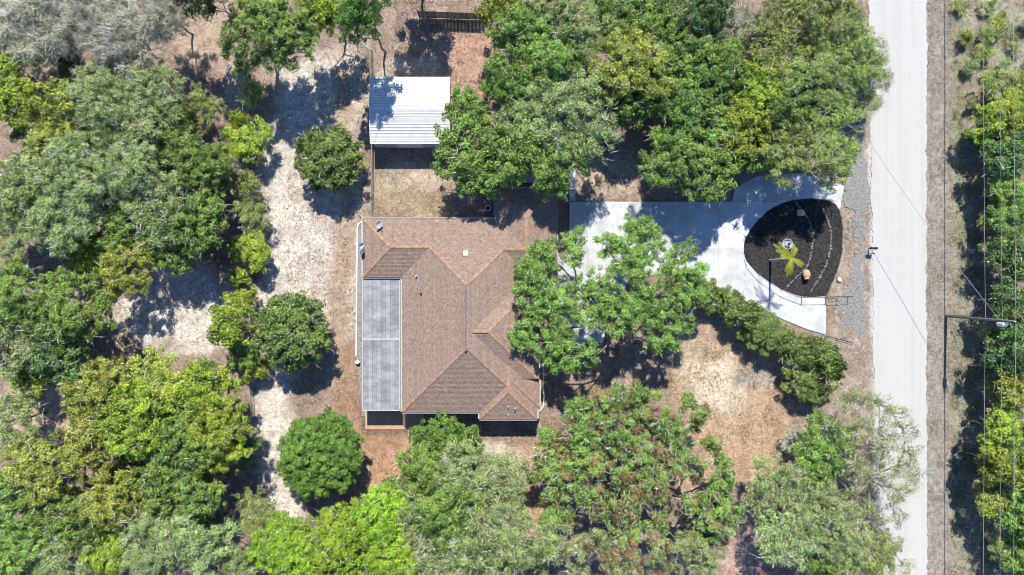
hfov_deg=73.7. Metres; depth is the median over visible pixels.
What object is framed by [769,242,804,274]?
palm tree
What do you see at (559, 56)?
oak tree
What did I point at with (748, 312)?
hedge bush
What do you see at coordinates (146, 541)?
understory bush
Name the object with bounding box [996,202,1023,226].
understory bush
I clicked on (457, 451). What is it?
oak tree
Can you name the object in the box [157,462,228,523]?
oak tree
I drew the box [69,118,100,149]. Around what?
understory bush
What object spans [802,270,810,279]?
clay pot
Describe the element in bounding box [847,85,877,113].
understory bush
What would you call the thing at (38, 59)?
understory bush
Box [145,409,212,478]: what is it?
oak tree
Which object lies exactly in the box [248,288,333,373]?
yard tree
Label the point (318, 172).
yard tree
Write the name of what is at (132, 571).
understory bush
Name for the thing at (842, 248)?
stone edging
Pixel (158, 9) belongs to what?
oak tree
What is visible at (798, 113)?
oak tree
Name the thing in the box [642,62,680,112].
oak tree
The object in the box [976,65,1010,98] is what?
oak bush
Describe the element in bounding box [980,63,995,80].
understory bush
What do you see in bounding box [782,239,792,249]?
garden fountain
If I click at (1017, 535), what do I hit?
understory bush
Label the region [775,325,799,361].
hedge bush
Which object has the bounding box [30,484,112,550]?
oak tree
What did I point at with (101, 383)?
oak tree
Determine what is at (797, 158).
oak tree
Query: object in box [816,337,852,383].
hedge bush
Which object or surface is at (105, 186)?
understory bush
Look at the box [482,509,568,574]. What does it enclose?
oak tree
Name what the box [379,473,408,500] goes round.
oak tree
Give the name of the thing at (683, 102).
oak tree
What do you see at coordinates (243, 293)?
oak bush
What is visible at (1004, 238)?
oak bush
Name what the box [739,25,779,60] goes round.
understory bush
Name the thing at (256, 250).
oak bush
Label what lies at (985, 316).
power line
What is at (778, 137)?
understory bush
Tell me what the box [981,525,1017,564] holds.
oak bush
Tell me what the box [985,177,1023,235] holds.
oak tree
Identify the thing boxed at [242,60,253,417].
chain link fence
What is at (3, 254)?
oak bush
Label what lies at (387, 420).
patio
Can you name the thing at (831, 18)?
understory bush
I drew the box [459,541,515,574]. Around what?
oak tree
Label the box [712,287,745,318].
hedge bush
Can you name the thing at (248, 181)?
oak bush
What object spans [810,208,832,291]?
stone edging
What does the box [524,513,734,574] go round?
oak tree
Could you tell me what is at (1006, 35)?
weeds
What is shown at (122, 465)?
understory bush
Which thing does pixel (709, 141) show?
oak tree
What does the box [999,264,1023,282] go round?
understory bush
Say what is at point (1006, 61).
understory bush
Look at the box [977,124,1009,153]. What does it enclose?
understory bush
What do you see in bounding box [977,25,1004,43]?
understory bush
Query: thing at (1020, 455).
oak tree
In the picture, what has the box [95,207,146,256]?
oak tree
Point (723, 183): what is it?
oak tree
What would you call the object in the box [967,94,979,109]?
understory bush
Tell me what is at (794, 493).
oak tree
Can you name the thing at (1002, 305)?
oak tree
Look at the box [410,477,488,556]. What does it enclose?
oak tree
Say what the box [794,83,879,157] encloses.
oak tree
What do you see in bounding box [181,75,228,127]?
oak bush
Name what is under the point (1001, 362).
understory bush
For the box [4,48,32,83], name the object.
understory bush
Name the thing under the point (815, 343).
hedge bush
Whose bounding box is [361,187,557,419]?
house
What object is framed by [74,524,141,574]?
oak tree
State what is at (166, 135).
oak tree
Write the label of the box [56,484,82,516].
understory bush
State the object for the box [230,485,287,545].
oak tree
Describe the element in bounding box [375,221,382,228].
satellite dish
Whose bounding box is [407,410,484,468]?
yard tree
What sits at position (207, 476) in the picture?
understory bush
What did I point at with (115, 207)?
understory bush
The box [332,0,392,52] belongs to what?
oak tree
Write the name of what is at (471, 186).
oak tree
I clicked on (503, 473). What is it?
oak tree
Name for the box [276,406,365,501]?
yard tree
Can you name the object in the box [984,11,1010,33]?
understory bush
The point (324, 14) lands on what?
oak tree
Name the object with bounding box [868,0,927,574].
road
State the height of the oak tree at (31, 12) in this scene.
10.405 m
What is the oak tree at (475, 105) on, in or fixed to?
on the ground at (406, 54)
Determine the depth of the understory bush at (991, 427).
72.60 m
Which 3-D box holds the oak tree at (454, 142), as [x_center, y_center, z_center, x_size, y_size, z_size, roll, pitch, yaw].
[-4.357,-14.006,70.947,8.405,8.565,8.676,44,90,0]
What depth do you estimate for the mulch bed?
74.90 m
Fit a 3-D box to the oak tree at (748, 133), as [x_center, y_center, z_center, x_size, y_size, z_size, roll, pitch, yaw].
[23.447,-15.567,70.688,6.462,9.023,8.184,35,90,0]
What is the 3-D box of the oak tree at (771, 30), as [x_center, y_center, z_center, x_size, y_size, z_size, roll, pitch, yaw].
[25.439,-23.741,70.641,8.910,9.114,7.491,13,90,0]
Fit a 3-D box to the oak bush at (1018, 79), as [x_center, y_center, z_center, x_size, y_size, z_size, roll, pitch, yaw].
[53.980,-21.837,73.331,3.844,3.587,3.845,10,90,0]
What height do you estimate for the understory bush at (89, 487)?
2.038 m
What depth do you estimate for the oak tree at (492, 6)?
68.39 m
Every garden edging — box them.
[355,222,360,355]
[539,363,544,411]
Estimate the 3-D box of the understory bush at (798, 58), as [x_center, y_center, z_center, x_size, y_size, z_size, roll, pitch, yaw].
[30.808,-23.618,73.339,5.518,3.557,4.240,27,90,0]
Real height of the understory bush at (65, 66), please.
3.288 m
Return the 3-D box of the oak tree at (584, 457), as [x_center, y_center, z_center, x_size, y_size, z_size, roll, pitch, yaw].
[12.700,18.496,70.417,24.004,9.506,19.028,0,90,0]
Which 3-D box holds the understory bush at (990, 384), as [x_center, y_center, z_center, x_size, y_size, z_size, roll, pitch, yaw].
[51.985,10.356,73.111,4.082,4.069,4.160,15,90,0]
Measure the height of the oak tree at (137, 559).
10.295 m
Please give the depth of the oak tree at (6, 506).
67.75 m
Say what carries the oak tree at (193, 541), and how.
on the ground at (406, 54)
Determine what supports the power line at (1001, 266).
attached to the utility pole at (1002, 323)
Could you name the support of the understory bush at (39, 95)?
on the ground at (406, 54)
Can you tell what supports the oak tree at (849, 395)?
on the ground at (406, 54)
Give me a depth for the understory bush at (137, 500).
71.37 m
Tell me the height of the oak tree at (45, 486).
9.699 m
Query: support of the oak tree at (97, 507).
on the ground at (406, 54)
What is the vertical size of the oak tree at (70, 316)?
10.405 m
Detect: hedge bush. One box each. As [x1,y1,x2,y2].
[691,276,718,308]
[701,277,731,315]
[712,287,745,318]
[723,291,760,328]
[735,306,777,350]
[751,316,790,356]
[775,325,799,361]
[780,362,836,407]
[782,331,817,370]
[798,335,832,369]
[812,361,845,393]
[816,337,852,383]
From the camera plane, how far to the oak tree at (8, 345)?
67.79 m
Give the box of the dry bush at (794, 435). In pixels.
[780,424,810,466]
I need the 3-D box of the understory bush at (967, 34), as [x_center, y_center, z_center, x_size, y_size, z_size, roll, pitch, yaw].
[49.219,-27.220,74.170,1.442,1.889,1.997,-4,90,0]
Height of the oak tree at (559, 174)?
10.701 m
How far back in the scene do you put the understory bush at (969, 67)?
73.87 m
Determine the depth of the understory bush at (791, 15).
73.04 m
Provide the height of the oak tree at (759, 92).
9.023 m
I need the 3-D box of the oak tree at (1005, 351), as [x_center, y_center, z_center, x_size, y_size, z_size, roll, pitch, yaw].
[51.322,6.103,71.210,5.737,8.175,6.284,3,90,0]
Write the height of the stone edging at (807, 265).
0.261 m
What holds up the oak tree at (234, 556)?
on the ground at (406, 54)
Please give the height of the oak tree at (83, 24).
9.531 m
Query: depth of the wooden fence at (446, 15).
74.02 m
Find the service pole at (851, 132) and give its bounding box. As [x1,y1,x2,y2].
[844,127,862,135]
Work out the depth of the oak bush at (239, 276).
72.51 m
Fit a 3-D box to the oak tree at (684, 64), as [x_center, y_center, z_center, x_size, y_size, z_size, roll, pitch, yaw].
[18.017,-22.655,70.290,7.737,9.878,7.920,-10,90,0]
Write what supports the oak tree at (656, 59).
on the ground at (406, 54)
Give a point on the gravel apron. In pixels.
(860, 174)
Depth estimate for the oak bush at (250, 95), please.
72.32 m
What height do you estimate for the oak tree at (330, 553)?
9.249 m
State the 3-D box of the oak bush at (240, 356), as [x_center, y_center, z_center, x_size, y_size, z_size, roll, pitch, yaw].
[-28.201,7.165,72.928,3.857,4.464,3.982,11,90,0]
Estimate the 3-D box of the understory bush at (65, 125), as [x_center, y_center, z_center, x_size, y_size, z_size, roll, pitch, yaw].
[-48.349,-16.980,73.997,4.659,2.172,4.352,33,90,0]
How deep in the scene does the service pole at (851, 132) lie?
70.34 m
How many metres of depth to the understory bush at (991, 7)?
74.37 m
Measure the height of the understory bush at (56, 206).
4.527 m
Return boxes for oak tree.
[0,0,85,69]
[0,53,46,132]
[0,145,57,226]
[0,196,45,259]
[0,254,72,346]
[0,313,53,382]
[0,352,57,397]
[0,384,47,460]
[0,428,80,515]
[0,472,52,540]
[0,517,63,574]
[13,178,111,260]
[14,265,118,360]
[18,120,70,169]
[25,127,110,218]
[26,321,96,389]
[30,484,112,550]
[32,524,96,574]
[33,76,86,128]
[42,0,135,62]
[58,355,142,430]
[59,231,109,279]
[60,58,143,149]
[61,404,126,475]
[70,460,145,533]
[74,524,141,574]
[86,0,176,80]
[87,139,174,223]
[87,377,187,462]
[93,43,152,92]
[94,233,156,301]
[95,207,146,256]
[97,57,188,155]
[114,503,190,574]
[118,170,194,248]
[118,344,185,417]
[126,452,187,517]
[130,0,194,50]
[133,223,199,276]
[134,102,194,164]
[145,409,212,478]
[152,505,245,574]
[154,185,231,260]
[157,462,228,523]
[162,355,241,429]
[167,130,237,191]
[170,0,228,21]
[184,392,256,480]
[203,522,257,574]
[216,0,320,77]
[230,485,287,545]
[245,510,314,574]
[294,0,345,39]
[295,497,378,574]
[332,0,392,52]
[348,479,415,555]
[357,529,420,574]
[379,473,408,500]
[380,485,441,547]
[390,439,457,507]
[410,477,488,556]
[412,525,474,574]
[430,111,510,182]
[436,435,495,507]
[440,81,492,137]
[441,485,532,574]
[450,155,500,200]
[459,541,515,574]
[469,445,533,523]
[470,0,520,30]
[477,48,531,110]
[479,111,547,189]
[482,0,557,64]
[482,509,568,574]
[489,81,547,144]
[505,26,591,109]
[507,211,715,374]
[518,61,623,168]
[522,0,580,42]
[522,127,591,203]
[524,377,750,556]
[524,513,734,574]
[544,0,618,60]
[581,20,683,106]
[589,0,641,35]
[600,85,659,130]
[616,0,688,41]
[636,121,706,192]
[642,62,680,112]
[644,8,699,65]
[657,68,720,141]
[664,26,730,90]
[669,98,756,176]
[674,139,742,207]
[676,0,737,49]
[699,36,749,105]
[708,0,765,56]
[711,97,773,165]
[724,10,814,80]
[726,54,784,128]
[734,128,783,181]
[738,448,813,516]
[750,489,828,574]
[752,71,821,141]
[752,117,835,191]
[753,0,821,45]
[767,38,856,114]
[784,0,868,59]
[789,409,857,487]
[790,534,865,574]
[791,478,873,570]
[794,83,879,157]
[803,127,864,194]
[805,31,890,107]
[821,378,933,574]
[833,519,904,574]
[846,14,894,116]
[962,101,1007,146]
[966,432,1023,489]
[969,402,1023,454]
[970,482,1017,522]
[976,272,1023,323]
[977,317,1023,376]
[978,130,1023,187]
[979,366,1023,409]
[981,235,1023,286]
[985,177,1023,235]
[986,85,1023,142]
[994,483,1023,543]
[999,534,1023,574]
[1012,447,1023,486]
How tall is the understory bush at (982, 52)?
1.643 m
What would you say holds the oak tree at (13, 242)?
on the ground at (406, 54)
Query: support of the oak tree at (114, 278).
on the ground at (406, 54)
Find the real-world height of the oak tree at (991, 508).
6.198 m
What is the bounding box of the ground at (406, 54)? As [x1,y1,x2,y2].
[0,0,1023,574]
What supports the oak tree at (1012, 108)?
on the ground at (406, 54)
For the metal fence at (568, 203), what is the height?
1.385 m
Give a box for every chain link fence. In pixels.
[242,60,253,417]
[357,40,373,216]
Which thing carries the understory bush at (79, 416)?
on the ground at (406, 54)
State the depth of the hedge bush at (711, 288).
72.43 m
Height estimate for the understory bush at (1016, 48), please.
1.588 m
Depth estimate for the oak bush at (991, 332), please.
72.97 m
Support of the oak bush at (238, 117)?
on the ground at (406, 54)
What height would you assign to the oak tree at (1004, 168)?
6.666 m
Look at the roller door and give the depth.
73.66 m
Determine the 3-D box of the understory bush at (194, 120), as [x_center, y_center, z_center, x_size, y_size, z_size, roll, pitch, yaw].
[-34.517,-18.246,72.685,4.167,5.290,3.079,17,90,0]
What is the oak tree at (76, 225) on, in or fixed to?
on the ground at (406, 54)
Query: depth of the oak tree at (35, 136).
68.51 m
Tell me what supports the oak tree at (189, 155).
on the ground at (406, 54)
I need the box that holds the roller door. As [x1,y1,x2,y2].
[396,144,423,147]
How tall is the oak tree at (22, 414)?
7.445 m
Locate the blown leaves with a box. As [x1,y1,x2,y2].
[563,180,836,342]
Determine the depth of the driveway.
74.94 m
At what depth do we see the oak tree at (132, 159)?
67.06 m
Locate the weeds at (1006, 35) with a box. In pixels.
[2,3,1023,574]
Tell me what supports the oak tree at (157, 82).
on the ground at (406, 54)
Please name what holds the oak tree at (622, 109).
on the ground at (406, 54)
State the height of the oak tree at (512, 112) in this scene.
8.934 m
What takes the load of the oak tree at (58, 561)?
on the ground at (406, 54)
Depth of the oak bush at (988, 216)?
72.73 m
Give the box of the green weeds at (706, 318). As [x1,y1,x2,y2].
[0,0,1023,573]
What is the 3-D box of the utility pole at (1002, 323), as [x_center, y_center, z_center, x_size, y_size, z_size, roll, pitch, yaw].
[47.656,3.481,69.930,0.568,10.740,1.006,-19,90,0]
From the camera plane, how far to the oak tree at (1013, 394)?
69.57 m
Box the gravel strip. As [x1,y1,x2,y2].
[356,223,364,415]
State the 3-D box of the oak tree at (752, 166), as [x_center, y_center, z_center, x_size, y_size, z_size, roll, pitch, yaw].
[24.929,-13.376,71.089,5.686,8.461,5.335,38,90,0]
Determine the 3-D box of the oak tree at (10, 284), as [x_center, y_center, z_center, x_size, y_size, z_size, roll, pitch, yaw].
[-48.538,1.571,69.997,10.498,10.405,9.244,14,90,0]
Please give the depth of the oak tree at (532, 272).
68.16 m
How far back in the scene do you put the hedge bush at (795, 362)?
71.61 m
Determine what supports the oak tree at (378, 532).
on the ground at (406, 54)
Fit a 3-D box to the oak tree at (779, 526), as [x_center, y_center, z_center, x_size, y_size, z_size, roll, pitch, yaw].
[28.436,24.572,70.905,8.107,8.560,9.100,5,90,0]
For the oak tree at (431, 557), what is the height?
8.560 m
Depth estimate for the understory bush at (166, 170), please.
72.03 m
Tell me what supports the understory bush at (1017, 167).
on the ground at (406, 54)
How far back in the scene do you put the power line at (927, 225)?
68.27 m
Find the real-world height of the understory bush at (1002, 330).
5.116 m
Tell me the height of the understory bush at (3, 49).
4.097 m
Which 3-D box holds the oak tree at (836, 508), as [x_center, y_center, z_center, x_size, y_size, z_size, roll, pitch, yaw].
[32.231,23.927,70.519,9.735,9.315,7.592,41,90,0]
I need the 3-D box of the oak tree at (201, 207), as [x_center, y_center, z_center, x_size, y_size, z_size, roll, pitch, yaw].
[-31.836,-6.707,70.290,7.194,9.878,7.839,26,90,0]
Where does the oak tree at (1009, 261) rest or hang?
on the ground at (406, 54)
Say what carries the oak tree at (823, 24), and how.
on the ground at (406, 54)
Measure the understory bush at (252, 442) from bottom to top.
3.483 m
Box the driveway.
[551,173,843,342]
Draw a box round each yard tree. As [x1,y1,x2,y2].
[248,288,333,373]
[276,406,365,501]
[292,123,365,193]
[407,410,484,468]
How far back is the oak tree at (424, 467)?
69.44 m
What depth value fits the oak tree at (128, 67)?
70.61 m
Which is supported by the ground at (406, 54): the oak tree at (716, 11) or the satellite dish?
the oak tree at (716, 11)
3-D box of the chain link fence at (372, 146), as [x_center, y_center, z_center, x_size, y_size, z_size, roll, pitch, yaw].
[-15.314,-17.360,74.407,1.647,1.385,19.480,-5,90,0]
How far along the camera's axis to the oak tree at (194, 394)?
67.42 m
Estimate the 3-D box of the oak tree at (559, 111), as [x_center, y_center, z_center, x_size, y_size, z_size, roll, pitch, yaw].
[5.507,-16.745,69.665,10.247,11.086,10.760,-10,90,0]
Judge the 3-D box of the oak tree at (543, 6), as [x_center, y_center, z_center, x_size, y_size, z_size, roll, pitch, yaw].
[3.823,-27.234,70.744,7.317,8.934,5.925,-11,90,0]
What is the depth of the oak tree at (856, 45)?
67.54 m
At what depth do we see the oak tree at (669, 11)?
67.16 m
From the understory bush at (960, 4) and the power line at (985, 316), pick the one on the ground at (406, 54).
the understory bush at (960, 4)
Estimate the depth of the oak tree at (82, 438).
67.37 m
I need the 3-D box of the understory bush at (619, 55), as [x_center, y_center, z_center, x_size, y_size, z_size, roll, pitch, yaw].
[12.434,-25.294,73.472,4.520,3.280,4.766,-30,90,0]
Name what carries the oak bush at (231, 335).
on the ground at (406, 54)
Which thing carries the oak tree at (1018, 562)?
on the ground at (406, 54)
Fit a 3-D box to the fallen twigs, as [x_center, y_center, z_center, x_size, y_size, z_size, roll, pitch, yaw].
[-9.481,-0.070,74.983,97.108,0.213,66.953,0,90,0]
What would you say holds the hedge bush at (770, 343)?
on the ground at (406, 54)
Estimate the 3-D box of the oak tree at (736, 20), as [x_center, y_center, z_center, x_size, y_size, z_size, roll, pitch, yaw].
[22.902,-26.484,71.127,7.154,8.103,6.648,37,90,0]
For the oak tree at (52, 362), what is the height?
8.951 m
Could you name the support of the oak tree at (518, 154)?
on the ground at (406, 54)
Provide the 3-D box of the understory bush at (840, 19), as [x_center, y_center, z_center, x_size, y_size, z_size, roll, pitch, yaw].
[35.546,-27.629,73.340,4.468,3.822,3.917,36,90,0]
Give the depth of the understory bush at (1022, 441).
72.56 m
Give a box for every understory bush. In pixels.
[0,41,8,56]
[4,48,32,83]
[7,125,32,143]
[21,33,61,77]
[28,92,42,120]
[42,194,67,217]
[48,118,76,137]
[49,44,83,78]
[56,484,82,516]
[66,400,93,427]
[68,225,98,248]
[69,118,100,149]
[81,485,102,494]
[85,171,112,199]
[93,464,129,496]
[102,198,131,224]
[111,489,143,522]
[114,453,146,485]
[125,546,153,574]
[128,495,159,523]
[135,522,155,554]
[156,152,177,176]
[171,98,205,131]
[182,549,212,571]
[192,462,224,491]
[194,220,220,259]
[198,513,231,543]
[207,160,240,197]
[228,432,265,470]
[549,57,582,76]
[611,34,646,68]
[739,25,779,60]
[767,126,787,148]
[784,9,807,19]
[788,45,811,71]
[792,22,823,60]
[819,3,835,20]
[829,13,858,36]
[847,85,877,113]
[948,0,970,16]
[959,28,973,45]
[961,57,980,75]
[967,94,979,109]
[972,42,998,61]
[977,0,997,16]
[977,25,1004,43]
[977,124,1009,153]
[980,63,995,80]
[980,137,1023,175]
[981,371,1020,400]
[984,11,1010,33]
[985,178,1021,206]
[985,401,1008,431]
[988,352,1020,368]
[995,317,1023,347]
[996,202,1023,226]
[997,56,1011,71]
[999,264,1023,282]
[999,480,1023,512]
[999,531,1023,547]
[1009,41,1022,55]
[1015,415,1023,445]
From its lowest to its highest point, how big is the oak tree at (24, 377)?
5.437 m
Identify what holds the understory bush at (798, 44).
on the ground at (406, 54)
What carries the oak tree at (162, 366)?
on the ground at (406, 54)
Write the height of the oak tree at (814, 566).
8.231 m
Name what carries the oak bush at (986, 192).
on the ground at (406, 54)
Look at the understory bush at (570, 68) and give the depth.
73.37 m
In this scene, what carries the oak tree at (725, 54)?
on the ground at (406, 54)
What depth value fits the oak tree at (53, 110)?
68.02 m
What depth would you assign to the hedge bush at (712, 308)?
73.16 m
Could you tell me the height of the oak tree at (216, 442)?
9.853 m
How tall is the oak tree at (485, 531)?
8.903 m
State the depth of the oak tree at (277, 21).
66.63 m
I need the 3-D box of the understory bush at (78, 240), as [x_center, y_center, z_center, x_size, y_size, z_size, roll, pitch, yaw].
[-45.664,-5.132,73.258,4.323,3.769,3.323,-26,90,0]
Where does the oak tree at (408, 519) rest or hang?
on the ground at (406, 54)
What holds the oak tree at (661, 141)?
on the ground at (406, 54)
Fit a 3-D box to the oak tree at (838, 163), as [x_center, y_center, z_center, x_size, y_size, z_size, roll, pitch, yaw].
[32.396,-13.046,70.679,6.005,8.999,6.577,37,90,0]
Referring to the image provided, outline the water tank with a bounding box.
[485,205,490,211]
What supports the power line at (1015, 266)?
attached to the utility pole at (1002, 323)
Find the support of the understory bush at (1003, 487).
on the ground at (406, 54)
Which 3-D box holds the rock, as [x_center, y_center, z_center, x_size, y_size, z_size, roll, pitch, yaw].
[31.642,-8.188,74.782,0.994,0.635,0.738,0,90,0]
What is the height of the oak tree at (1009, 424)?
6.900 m
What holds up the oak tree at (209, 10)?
on the ground at (406, 54)
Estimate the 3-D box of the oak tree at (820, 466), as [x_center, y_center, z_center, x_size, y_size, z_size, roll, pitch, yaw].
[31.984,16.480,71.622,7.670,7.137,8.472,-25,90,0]
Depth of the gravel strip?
74.99 m
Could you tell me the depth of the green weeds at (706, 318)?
74.98 m
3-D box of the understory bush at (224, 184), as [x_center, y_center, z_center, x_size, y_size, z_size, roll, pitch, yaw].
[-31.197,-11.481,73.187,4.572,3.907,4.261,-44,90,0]
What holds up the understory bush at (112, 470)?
on the ground at (406, 54)
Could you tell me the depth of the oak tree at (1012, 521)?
69.51 m
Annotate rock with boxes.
[797,209,804,215]
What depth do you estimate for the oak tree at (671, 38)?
67.58 m
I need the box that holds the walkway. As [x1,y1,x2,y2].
[511,169,574,200]
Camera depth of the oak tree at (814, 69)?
67.01 m
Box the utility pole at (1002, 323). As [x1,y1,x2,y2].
[944,314,1015,327]
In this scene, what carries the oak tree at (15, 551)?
on the ground at (406, 54)
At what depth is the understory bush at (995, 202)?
72.71 m
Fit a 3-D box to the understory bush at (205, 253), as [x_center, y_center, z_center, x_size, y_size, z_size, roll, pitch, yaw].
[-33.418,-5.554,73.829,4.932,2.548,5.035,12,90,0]
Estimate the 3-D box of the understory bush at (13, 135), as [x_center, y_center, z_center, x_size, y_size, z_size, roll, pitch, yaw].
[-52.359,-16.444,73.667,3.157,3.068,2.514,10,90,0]
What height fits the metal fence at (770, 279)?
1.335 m
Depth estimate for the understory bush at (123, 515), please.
73.41 m
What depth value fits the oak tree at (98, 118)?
67.60 m
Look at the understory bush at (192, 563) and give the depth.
72.84 m
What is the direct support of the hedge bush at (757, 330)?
on the ground at (406, 54)
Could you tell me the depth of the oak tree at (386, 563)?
67.78 m
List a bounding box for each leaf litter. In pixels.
[96,0,979,572]
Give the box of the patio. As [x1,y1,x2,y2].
[365,411,423,428]
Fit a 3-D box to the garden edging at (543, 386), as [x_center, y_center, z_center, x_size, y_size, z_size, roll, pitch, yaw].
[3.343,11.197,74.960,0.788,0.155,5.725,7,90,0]
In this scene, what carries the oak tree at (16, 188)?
on the ground at (406, 54)
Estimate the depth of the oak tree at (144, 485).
67.08 m
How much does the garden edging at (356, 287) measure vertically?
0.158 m
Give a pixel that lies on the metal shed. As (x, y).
(403, 120)
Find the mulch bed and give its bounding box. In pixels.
[744,198,842,296]
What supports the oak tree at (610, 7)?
on the ground at (406, 54)
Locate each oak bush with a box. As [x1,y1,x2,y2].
[0,239,25,277]
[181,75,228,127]
[205,292,256,349]
[218,114,275,165]
[220,164,262,198]
[221,264,254,287]
[225,229,271,273]
[228,109,252,128]
[228,194,273,235]
[228,337,261,372]
[230,285,257,307]
[236,76,266,108]
[237,357,272,384]
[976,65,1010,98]
[976,208,998,231]
[976,221,1023,254]
[977,326,1000,350]
[981,174,1007,203]
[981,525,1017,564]
[1004,63,1023,90]
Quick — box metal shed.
[369,77,450,147]
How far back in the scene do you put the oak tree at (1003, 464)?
69.07 m
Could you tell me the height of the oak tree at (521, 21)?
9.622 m
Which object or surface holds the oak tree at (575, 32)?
on the ground at (406, 54)
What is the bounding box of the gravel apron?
[836,120,870,337]
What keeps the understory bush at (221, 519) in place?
on the ground at (406, 54)
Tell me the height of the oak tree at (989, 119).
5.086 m
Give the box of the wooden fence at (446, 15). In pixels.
[416,9,483,19]
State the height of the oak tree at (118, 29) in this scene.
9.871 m
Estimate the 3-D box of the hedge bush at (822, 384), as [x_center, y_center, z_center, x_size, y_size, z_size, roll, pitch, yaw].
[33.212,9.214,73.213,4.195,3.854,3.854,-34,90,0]
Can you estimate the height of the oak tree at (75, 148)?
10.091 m
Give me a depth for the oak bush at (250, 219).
72.08 m
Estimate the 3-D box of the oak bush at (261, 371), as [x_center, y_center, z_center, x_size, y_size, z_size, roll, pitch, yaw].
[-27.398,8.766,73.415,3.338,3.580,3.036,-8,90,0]
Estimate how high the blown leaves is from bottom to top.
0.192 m
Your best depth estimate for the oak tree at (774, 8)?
67.64 m
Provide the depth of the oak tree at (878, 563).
68.34 m
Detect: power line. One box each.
[861,129,998,318]
[983,71,985,561]
[999,0,1001,531]
[1013,16,1015,574]
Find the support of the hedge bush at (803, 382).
on the ground at (406, 54)
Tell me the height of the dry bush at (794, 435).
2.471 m
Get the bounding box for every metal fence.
[514,180,569,230]
[744,250,805,297]
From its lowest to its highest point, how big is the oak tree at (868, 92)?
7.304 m
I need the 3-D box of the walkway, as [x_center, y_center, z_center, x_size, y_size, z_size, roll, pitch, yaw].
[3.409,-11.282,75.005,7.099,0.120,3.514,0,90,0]
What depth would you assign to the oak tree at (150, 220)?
67.83 m
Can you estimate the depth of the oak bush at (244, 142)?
71.69 m
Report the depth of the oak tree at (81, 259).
70.96 m
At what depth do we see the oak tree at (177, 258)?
69.83 m
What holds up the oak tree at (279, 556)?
on the ground at (406, 54)
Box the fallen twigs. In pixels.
[0,1,863,574]
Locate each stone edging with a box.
[786,200,813,286]
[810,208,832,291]
[829,203,843,289]
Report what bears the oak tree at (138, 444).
on the ground at (406, 54)
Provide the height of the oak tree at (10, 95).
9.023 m
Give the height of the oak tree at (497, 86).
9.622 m
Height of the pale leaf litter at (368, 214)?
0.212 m

